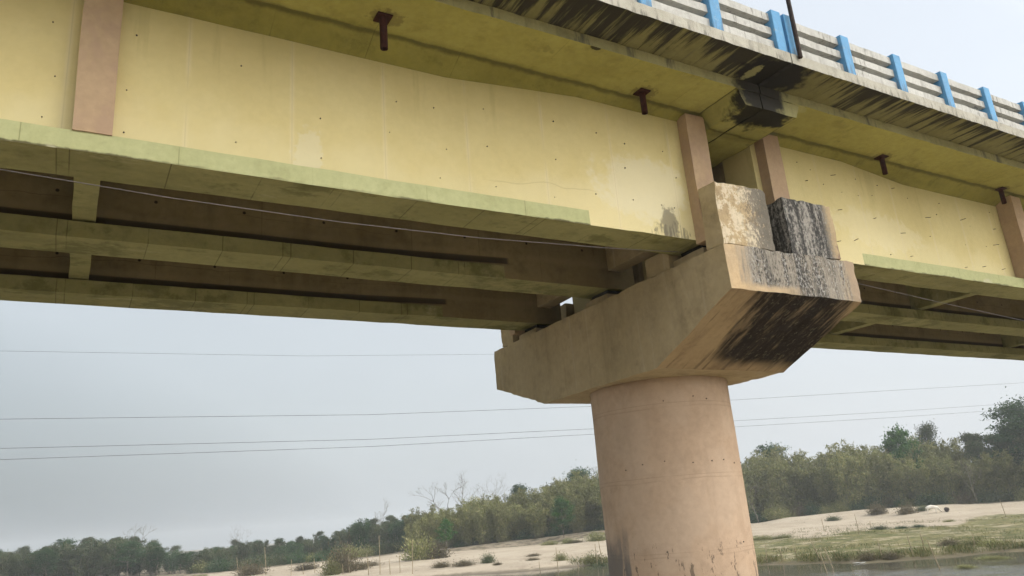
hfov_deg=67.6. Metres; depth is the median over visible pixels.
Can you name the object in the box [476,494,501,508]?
bamboo clump
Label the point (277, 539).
broadleaf tree
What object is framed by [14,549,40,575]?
bushy tree
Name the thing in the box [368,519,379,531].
broadleaf tree
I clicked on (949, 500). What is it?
shrub
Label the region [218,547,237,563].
bushy tree
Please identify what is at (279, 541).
broadleaf tree
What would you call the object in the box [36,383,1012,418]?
power line
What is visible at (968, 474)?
bare tree
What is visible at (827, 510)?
shrub
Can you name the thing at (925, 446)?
bamboo clump
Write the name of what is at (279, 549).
bushy tree
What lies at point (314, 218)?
cable
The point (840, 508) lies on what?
shrub
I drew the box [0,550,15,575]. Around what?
bushy tree
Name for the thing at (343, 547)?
shrub
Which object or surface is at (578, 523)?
bamboo clump
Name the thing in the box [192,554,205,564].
broadleaf tree
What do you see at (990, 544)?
shrub
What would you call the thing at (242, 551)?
bushy tree
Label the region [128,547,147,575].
broadleaf tree
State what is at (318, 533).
broadleaf tree
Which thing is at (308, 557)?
shrub
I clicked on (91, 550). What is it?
bushy tree
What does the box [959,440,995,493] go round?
broadleaf tree
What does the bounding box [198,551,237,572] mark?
shrub
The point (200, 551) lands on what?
bushy tree
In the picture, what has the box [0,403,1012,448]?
power line
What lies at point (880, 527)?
shrub
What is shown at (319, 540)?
broadleaf tree
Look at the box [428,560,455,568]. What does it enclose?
shrub
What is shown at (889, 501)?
shrub
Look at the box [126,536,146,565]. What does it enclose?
broadleaf tree
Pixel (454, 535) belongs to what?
bamboo clump
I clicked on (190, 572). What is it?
shrub
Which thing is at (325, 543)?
bushy tree
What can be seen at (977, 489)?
bamboo clump
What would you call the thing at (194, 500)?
sky
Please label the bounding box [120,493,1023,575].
ground
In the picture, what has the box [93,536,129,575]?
bushy tree
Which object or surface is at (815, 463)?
bamboo clump
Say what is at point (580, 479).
bamboo clump
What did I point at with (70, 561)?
broadleaf tree
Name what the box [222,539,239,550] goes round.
broadleaf tree
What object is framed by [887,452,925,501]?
bamboo clump
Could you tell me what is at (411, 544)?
shrub
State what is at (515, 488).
broadleaf tree
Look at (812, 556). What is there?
grass
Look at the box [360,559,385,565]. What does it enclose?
shrub
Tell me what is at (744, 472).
bamboo clump
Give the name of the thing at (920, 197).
bridge span
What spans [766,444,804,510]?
bamboo clump
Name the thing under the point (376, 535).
bushy tree
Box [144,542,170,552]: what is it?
broadleaf tree
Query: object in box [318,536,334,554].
broadleaf tree
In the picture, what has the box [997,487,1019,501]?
shrub
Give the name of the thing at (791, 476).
bamboo clump
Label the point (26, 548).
broadleaf tree
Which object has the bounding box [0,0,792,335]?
bridge span
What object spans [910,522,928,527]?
shrub
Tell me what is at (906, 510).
shrub
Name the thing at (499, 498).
bamboo clump
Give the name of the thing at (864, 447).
bamboo clump
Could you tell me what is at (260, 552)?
broadleaf tree
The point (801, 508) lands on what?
shrub
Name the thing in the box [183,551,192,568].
bushy tree
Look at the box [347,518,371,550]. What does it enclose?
bushy tree
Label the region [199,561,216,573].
shrub
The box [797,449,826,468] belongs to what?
bamboo clump
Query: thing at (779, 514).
shrub
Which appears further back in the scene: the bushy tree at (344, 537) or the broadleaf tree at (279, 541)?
the broadleaf tree at (279, 541)
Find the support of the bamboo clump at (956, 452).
on the ground at (510, 556)
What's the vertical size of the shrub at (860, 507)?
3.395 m
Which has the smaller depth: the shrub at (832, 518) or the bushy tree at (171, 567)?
the shrub at (832, 518)
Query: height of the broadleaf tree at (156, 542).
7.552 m
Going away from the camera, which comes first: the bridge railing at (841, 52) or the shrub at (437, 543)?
the bridge railing at (841, 52)
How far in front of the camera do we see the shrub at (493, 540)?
139.67 m
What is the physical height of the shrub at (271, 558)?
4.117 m
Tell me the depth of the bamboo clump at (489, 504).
145.88 m
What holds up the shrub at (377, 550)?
on the ground at (510, 556)
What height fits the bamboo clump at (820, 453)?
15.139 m
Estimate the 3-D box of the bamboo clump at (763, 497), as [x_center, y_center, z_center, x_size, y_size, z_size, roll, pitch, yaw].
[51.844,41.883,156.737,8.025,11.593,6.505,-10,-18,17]
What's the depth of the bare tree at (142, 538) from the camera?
152.22 m
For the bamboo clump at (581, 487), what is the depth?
145.61 m
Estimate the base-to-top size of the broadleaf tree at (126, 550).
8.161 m
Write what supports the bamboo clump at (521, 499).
on the ground at (510, 556)
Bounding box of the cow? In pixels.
[925,505,941,512]
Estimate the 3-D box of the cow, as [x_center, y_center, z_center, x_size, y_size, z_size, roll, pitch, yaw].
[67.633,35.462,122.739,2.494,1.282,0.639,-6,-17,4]
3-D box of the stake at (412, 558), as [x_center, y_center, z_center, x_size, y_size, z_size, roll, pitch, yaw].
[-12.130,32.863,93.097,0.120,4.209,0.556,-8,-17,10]
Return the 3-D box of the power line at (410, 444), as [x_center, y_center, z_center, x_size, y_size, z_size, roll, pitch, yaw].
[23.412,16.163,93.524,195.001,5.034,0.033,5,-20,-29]
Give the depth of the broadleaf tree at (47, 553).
140.37 m
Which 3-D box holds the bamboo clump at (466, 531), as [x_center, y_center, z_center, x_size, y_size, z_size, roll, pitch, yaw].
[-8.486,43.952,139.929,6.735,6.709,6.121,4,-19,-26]
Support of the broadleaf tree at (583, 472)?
on the ground at (510, 556)
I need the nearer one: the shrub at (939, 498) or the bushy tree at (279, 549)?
the shrub at (939, 498)
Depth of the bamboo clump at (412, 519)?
152.46 m
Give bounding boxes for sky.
[0,0,1023,559]
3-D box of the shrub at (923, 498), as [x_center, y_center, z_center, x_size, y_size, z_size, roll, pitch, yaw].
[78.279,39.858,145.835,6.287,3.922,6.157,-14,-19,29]
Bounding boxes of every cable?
[0,169,676,251]
[858,283,1023,320]
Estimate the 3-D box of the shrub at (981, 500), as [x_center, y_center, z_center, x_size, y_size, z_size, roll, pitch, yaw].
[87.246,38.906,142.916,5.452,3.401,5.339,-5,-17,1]
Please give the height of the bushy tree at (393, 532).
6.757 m
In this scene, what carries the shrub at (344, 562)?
on the ground at (510, 556)
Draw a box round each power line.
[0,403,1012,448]
[0,408,1023,459]
[26,351,472,355]
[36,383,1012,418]
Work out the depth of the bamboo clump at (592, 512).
140.67 m
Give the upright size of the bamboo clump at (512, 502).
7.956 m
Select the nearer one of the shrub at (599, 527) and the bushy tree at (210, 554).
the shrub at (599, 527)
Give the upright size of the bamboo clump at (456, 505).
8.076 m
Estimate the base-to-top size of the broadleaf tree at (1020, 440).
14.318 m
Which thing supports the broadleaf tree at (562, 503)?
on the ground at (510, 556)
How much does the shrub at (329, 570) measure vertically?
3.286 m
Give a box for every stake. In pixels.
[412,543,412,573]
[927,540,939,568]
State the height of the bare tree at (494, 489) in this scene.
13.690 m
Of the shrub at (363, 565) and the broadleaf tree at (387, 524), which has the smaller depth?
the shrub at (363, 565)
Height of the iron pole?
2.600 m
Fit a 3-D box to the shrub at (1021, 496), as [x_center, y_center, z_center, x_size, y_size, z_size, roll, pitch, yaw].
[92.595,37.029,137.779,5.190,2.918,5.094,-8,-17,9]
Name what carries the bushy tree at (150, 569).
on the ground at (510, 556)
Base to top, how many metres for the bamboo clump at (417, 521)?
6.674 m
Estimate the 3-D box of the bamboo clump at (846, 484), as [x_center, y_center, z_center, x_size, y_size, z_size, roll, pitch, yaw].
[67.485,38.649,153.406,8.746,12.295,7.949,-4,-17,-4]
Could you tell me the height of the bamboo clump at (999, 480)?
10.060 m
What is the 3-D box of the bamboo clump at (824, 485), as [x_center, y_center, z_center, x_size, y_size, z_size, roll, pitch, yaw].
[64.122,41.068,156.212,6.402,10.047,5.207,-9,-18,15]
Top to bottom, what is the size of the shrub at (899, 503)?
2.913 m
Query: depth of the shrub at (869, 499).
148.94 m
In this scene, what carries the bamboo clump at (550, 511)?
on the ground at (510, 556)
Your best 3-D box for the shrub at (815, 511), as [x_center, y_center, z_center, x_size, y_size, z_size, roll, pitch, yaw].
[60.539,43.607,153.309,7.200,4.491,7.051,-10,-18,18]
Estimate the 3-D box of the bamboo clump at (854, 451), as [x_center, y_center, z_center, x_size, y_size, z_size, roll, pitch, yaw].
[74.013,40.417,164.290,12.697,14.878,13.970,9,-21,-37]
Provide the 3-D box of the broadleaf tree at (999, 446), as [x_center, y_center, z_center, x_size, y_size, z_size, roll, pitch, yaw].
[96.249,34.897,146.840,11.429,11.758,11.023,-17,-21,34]
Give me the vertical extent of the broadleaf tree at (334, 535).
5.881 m
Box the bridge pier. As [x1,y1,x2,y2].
[494,182,860,575]
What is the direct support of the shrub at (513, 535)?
on the ground at (510, 556)
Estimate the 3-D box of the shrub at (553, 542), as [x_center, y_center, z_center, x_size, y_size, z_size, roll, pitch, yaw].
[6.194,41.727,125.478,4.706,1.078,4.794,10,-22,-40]
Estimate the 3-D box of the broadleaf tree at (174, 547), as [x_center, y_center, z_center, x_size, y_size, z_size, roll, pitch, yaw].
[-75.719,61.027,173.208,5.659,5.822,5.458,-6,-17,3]
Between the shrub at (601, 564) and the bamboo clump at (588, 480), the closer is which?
the shrub at (601, 564)
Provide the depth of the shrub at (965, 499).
142.93 m
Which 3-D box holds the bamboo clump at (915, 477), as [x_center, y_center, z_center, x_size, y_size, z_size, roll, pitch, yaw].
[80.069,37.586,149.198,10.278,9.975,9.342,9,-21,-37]
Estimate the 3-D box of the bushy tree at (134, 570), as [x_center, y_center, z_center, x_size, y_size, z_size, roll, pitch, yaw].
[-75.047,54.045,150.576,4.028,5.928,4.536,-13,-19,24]
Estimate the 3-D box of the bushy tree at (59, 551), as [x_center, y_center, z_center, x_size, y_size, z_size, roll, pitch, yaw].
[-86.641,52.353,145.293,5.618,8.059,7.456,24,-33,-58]
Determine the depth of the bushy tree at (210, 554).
152.61 m
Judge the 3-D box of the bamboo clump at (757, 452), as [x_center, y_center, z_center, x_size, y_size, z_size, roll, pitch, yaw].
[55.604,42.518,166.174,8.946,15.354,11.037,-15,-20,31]
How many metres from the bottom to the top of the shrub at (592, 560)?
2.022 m
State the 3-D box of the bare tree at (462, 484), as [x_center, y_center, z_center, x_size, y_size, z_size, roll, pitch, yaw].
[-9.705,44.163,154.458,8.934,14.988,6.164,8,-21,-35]
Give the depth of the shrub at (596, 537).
124.09 m
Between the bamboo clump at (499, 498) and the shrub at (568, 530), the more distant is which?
the bamboo clump at (499, 498)
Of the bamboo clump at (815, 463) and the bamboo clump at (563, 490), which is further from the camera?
the bamboo clump at (815, 463)
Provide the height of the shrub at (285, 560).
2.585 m
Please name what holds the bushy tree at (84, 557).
on the ground at (510, 556)
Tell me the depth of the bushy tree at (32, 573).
140.20 m
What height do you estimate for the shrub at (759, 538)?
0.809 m
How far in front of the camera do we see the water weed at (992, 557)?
57.16 m
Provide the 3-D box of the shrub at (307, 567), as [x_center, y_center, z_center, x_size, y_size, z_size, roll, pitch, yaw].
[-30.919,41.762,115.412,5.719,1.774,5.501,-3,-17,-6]
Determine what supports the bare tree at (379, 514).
on the ground at (510, 556)
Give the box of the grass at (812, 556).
[566,515,1023,565]
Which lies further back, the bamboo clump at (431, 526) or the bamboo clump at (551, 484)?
the bamboo clump at (551, 484)
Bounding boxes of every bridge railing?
[631,0,787,51]
[780,14,1023,130]
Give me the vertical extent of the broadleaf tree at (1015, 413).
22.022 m
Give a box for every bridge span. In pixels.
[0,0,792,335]
[572,53,1023,360]
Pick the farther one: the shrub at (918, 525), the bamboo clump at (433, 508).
the bamboo clump at (433, 508)
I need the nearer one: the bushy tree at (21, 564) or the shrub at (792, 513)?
the bushy tree at (21, 564)
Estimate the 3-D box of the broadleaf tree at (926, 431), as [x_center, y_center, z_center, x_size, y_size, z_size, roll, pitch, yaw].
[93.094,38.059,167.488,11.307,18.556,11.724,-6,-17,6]
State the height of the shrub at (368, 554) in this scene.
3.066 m
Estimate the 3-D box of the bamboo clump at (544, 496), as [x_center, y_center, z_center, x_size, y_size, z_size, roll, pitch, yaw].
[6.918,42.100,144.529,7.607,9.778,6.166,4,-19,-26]
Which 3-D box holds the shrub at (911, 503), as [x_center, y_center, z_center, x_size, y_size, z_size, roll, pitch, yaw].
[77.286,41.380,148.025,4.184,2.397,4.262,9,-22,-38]
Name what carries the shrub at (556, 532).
on the ground at (510, 556)
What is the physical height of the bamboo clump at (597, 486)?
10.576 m
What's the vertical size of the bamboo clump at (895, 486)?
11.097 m
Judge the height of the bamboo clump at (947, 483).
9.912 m
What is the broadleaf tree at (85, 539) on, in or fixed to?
on the ground at (510, 556)
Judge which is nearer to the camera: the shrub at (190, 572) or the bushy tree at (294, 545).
the shrub at (190, 572)
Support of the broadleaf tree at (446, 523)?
on the ground at (510, 556)
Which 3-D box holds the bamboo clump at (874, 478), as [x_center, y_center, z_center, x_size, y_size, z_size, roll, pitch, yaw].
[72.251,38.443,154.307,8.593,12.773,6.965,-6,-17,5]
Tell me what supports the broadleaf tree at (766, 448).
on the ground at (510, 556)
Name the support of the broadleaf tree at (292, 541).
on the ground at (510, 556)
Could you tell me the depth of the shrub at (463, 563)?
96.37 m
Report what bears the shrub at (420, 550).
on the ground at (510, 556)
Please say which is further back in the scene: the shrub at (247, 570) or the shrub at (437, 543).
the shrub at (437, 543)
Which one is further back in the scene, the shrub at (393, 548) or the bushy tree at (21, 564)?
the shrub at (393, 548)
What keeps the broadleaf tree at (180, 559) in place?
on the ground at (510, 556)
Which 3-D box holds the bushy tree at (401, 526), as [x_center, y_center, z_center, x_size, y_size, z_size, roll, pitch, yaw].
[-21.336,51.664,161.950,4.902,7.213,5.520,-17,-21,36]
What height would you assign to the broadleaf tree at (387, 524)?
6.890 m
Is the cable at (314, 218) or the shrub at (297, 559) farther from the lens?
the shrub at (297, 559)
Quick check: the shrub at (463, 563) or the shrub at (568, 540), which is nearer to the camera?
the shrub at (463, 563)
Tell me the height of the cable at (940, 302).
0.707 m
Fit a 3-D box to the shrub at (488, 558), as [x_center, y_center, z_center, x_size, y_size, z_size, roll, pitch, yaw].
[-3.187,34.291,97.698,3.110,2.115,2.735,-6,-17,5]
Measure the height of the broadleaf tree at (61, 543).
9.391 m
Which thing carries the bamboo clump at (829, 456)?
on the ground at (510, 556)
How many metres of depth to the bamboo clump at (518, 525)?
141.26 m
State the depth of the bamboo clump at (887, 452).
158.09 m
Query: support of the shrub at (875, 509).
on the ground at (510, 556)
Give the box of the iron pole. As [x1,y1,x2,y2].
[786,0,802,58]
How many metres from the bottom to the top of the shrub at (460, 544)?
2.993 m
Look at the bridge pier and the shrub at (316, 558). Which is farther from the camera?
the shrub at (316, 558)
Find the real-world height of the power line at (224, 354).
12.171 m
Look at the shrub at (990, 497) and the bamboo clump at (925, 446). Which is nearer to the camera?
the shrub at (990, 497)
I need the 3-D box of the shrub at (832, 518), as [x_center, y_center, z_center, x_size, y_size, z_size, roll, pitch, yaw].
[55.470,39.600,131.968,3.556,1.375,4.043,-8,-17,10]
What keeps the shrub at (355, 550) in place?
on the ground at (510, 556)
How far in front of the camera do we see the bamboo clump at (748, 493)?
155.22 m
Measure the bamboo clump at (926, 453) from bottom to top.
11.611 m
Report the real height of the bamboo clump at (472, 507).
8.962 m
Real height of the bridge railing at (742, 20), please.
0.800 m
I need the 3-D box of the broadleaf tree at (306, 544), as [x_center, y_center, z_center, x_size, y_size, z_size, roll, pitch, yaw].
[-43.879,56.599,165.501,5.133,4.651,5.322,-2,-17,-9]
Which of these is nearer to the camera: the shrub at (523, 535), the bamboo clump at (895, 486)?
the shrub at (523, 535)
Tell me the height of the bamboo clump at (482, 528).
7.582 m
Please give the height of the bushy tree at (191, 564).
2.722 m
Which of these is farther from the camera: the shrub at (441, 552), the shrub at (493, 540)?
the shrub at (493, 540)
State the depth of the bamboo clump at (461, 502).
151.12 m
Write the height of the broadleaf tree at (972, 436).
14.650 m
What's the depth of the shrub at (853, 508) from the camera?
150.02 m
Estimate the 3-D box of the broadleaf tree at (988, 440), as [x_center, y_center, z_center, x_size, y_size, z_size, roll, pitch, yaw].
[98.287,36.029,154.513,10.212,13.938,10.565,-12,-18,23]
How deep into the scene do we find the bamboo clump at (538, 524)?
138.84 m
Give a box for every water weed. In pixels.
[952,563,982,568]
[971,554,1017,559]
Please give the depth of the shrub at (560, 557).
92.21 m
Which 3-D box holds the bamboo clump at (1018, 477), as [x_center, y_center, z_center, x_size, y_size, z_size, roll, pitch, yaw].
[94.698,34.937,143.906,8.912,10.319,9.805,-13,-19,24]
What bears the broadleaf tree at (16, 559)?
on the ground at (510, 556)
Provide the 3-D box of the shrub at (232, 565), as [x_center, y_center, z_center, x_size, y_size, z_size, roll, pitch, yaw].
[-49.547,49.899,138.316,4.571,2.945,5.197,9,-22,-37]
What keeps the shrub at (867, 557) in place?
on the ground at (510, 556)
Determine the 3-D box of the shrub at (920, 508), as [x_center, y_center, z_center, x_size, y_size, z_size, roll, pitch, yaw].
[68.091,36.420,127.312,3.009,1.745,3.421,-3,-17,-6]
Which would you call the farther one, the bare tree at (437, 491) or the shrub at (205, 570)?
the bare tree at (437, 491)
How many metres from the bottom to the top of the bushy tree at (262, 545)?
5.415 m
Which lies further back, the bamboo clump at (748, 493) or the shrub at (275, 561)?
the bamboo clump at (748, 493)
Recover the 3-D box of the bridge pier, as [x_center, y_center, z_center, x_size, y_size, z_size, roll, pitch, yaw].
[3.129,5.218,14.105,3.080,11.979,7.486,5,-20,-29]
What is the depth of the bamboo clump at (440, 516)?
143.81 m
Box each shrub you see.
[184,561,200,573]
[188,560,210,572]
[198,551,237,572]
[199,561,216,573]
[226,557,245,570]
[229,556,270,575]
[240,549,271,567]
[246,547,277,566]
[266,554,280,565]
[277,552,294,564]
[280,549,310,564]
[289,561,325,570]
[305,552,314,561]
[309,551,327,561]
[315,545,342,560]
[316,530,363,572]
[317,555,341,575]
[333,541,356,552]
[334,544,365,559]
[351,558,372,569]
[358,544,380,556]
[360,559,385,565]
[371,540,393,554]
[375,536,400,553]
[396,529,446,560]
[402,538,428,550]
[418,535,454,559]
[427,533,452,548]
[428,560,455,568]
[446,556,477,566]
[449,537,470,547]
[467,535,478,545]
[478,552,497,563]
[488,533,501,542]
[509,532,519,539]
[513,528,533,539]
[540,540,559,545]
[545,524,569,536]
[551,551,569,560]
[555,537,578,543]
[559,523,575,533]
[576,550,607,564]
[583,524,593,531]
[584,527,605,541]
[588,561,607,566]
[590,521,604,530]
[748,509,763,522]
[753,535,771,539]
[754,508,774,521]
[758,502,795,519]
[766,533,793,538]
[784,506,799,516]
[791,500,812,515]
[795,495,828,515]
[817,502,838,513]
[824,514,844,520]
[830,498,858,511]
[842,497,859,510]
[853,489,891,508]
[854,497,870,509]
[855,549,880,560]
[864,500,888,514]
[870,524,891,529]
[876,495,898,507]
[877,547,902,559]
[889,496,909,507]
[893,497,920,514]
[906,498,917,505]
[910,486,936,505]
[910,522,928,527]
[914,503,928,510]
[922,490,953,504]
[935,535,960,545]
[944,494,956,503]
[945,487,980,503]
[954,537,987,545]
[971,492,986,503]
[975,485,1010,502]
[976,538,1006,546]
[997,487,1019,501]
[1009,485,1023,500]
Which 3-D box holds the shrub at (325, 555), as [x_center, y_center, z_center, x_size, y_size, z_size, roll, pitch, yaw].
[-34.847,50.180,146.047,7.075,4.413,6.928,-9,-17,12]
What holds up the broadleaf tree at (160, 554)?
on the ground at (510, 556)
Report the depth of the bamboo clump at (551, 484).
153.31 m
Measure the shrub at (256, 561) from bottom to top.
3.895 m
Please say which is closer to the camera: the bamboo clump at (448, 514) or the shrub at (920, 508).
the shrub at (920, 508)
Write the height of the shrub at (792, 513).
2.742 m
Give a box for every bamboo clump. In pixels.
[400,507,422,530]
[402,522,420,545]
[412,514,426,540]
[414,515,442,544]
[418,503,450,533]
[421,508,454,540]
[435,507,466,544]
[437,504,460,518]
[437,520,457,546]
[446,510,476,546]
[456,495,487,515]
[462,497,486,543]
[470,503,493,544]
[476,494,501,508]
[482,494,502,534]
[486,502,514,542]
[490,493,526,528]
[501,497,523,536]
[501,502,531,537]
[507,487,540,534]
[519,501,549,538]
[530,485,565,533]
[539,476,576,493]
[543,494,567,530]
[548,478,582,522]
[561,470,598,493]
[563,491,587,532]
[565,483,600,525]
[573,477,603,525]
[576,482,603,528]
[581,472,599,491]
[589,492,604,527]
[741,447,782,475]
[741,458,770,518]
[743,465,784,515]
[743,476,758,516]
[754,455,794,511]
[765,462,797,511]
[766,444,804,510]
[777,456,825,508]
[792,463,820,507]
[795,456,830,511]
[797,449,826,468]
[807,465,838,507]
[812,444,840,504]
[815,439,865,505]
[824,450,867,508]
[835,441,880,499]
[835,444,878,504]
[849,446,891,501]
[867,447,898,503]
[869,444,905,500]
[876,452,911,503]
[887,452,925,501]
[892,456,943,501]
[906,433,940,458]
[913,449,959,497]
[924,454,966,500]
[927,437,973,499]
[951,456,996,498]
[971,449,1021,499]
[990,446,1023,498]
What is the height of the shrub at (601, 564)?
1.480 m
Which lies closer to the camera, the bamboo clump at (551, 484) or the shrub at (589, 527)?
the shrub at (589, 527)
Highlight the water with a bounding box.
[453,552,1023,575]
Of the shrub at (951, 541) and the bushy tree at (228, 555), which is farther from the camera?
the bushy tree at (228, 555)
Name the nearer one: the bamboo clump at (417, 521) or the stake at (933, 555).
the stake at (933, 555)
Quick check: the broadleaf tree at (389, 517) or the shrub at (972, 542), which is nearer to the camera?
the shrub at (972, 542)
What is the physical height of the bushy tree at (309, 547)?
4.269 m
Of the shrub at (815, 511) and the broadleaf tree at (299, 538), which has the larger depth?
the broadleaf tree at (299, 538)
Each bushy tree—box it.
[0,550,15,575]
[4,553,39,575]
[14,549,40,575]
[24,555,54,575]
[48,542,73,575]
[60,544,97,575]
[80,538,119,575]
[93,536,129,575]
[122,546,144,575]
[140,544,164,575]
[163,549,179,573]
[181,558,201,571]
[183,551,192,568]
[198,550,204,565]
[201,547,220,564]
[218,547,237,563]
[235,540,252,562]
[253,540,271,557]
[272,545,288,555]
[288,542,304,555]
[303,540,319,555]
[321,537,337,552]
[335,529,352,552]
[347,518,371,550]
[367,522,386,549]
[387,520,403,549]
[396,515,419,542]
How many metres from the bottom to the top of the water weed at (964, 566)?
0.371 m
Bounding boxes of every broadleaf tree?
[4,553,32,575]
[17,544,32,557]
[24,547,63,575]
[51,537,78,550]
[55,550,85,575]
[75,537,94,546]
[85,545,117,575]
[110,539,149,575]
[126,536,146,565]
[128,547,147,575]
[142,539,168,567]
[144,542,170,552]
[146,546,171,574]
[167,545,184,554]
[172,552,191,573]
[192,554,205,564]
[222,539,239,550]
[249,542,257,558]
[252,546,271,557]
[271,537,285,546]
[275,539,284,556]
[286,539,302,555]
[295,536,303,541]
[302,538,320,555]
[312,530,326,549]
[313,536,324,548]
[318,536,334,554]
[331,531,345,552]
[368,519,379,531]
[370,520,393,542]
[380,515,397,524]
[433,518,456,549]
[506,484,532,502]
[547,496,575,537]
[562,466,595,484]
[753,441,791,465]
[880,423,927,468]
[910,420,955,450]
[956,431,990,492]
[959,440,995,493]
[977,386,1023,463]
[979,441,1019,494]
[982,433,1010,491]
[989,427,1023,490]
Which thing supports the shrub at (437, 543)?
on the ground at (510, 556)
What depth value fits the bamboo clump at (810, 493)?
158.24 m
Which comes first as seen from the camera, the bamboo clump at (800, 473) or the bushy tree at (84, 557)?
the bushy tree at (84, 557)
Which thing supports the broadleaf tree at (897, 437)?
on the ground at (510, 556)
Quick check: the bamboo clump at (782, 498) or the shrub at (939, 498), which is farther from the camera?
the bamboo clump at (782, 498)
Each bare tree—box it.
[123,525,156,575]
[373,501,387,527]
[408,482,463,511]
[452,473,484,503]
[476,474,509,501]
[745,483,760,522]
[948,456,981,503]
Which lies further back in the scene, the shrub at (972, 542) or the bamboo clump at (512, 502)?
the bamboo clump at (512, 502)
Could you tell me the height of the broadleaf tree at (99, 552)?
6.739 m
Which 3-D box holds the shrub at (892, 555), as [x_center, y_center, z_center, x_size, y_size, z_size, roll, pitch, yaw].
[31.181,21.895,63.046,2.475,1.118,2.574,-9,-18,15]
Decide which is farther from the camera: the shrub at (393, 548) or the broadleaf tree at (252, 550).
the broadleaf tree at (252, 550)
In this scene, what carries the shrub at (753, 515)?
on the ground at (510, 556)
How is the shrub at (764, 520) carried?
on the ground at (510, 556)
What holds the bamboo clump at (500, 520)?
on the ground at (510, 556)
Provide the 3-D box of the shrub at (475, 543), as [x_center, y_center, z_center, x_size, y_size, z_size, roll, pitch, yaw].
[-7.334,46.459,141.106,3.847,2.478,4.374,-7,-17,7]
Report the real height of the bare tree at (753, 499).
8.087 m
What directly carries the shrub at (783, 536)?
on the ground at (510, 556)
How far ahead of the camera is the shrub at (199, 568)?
141.47 m
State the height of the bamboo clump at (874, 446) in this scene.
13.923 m
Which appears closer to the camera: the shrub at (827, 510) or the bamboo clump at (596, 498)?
the bamboo clump at (596, 498)

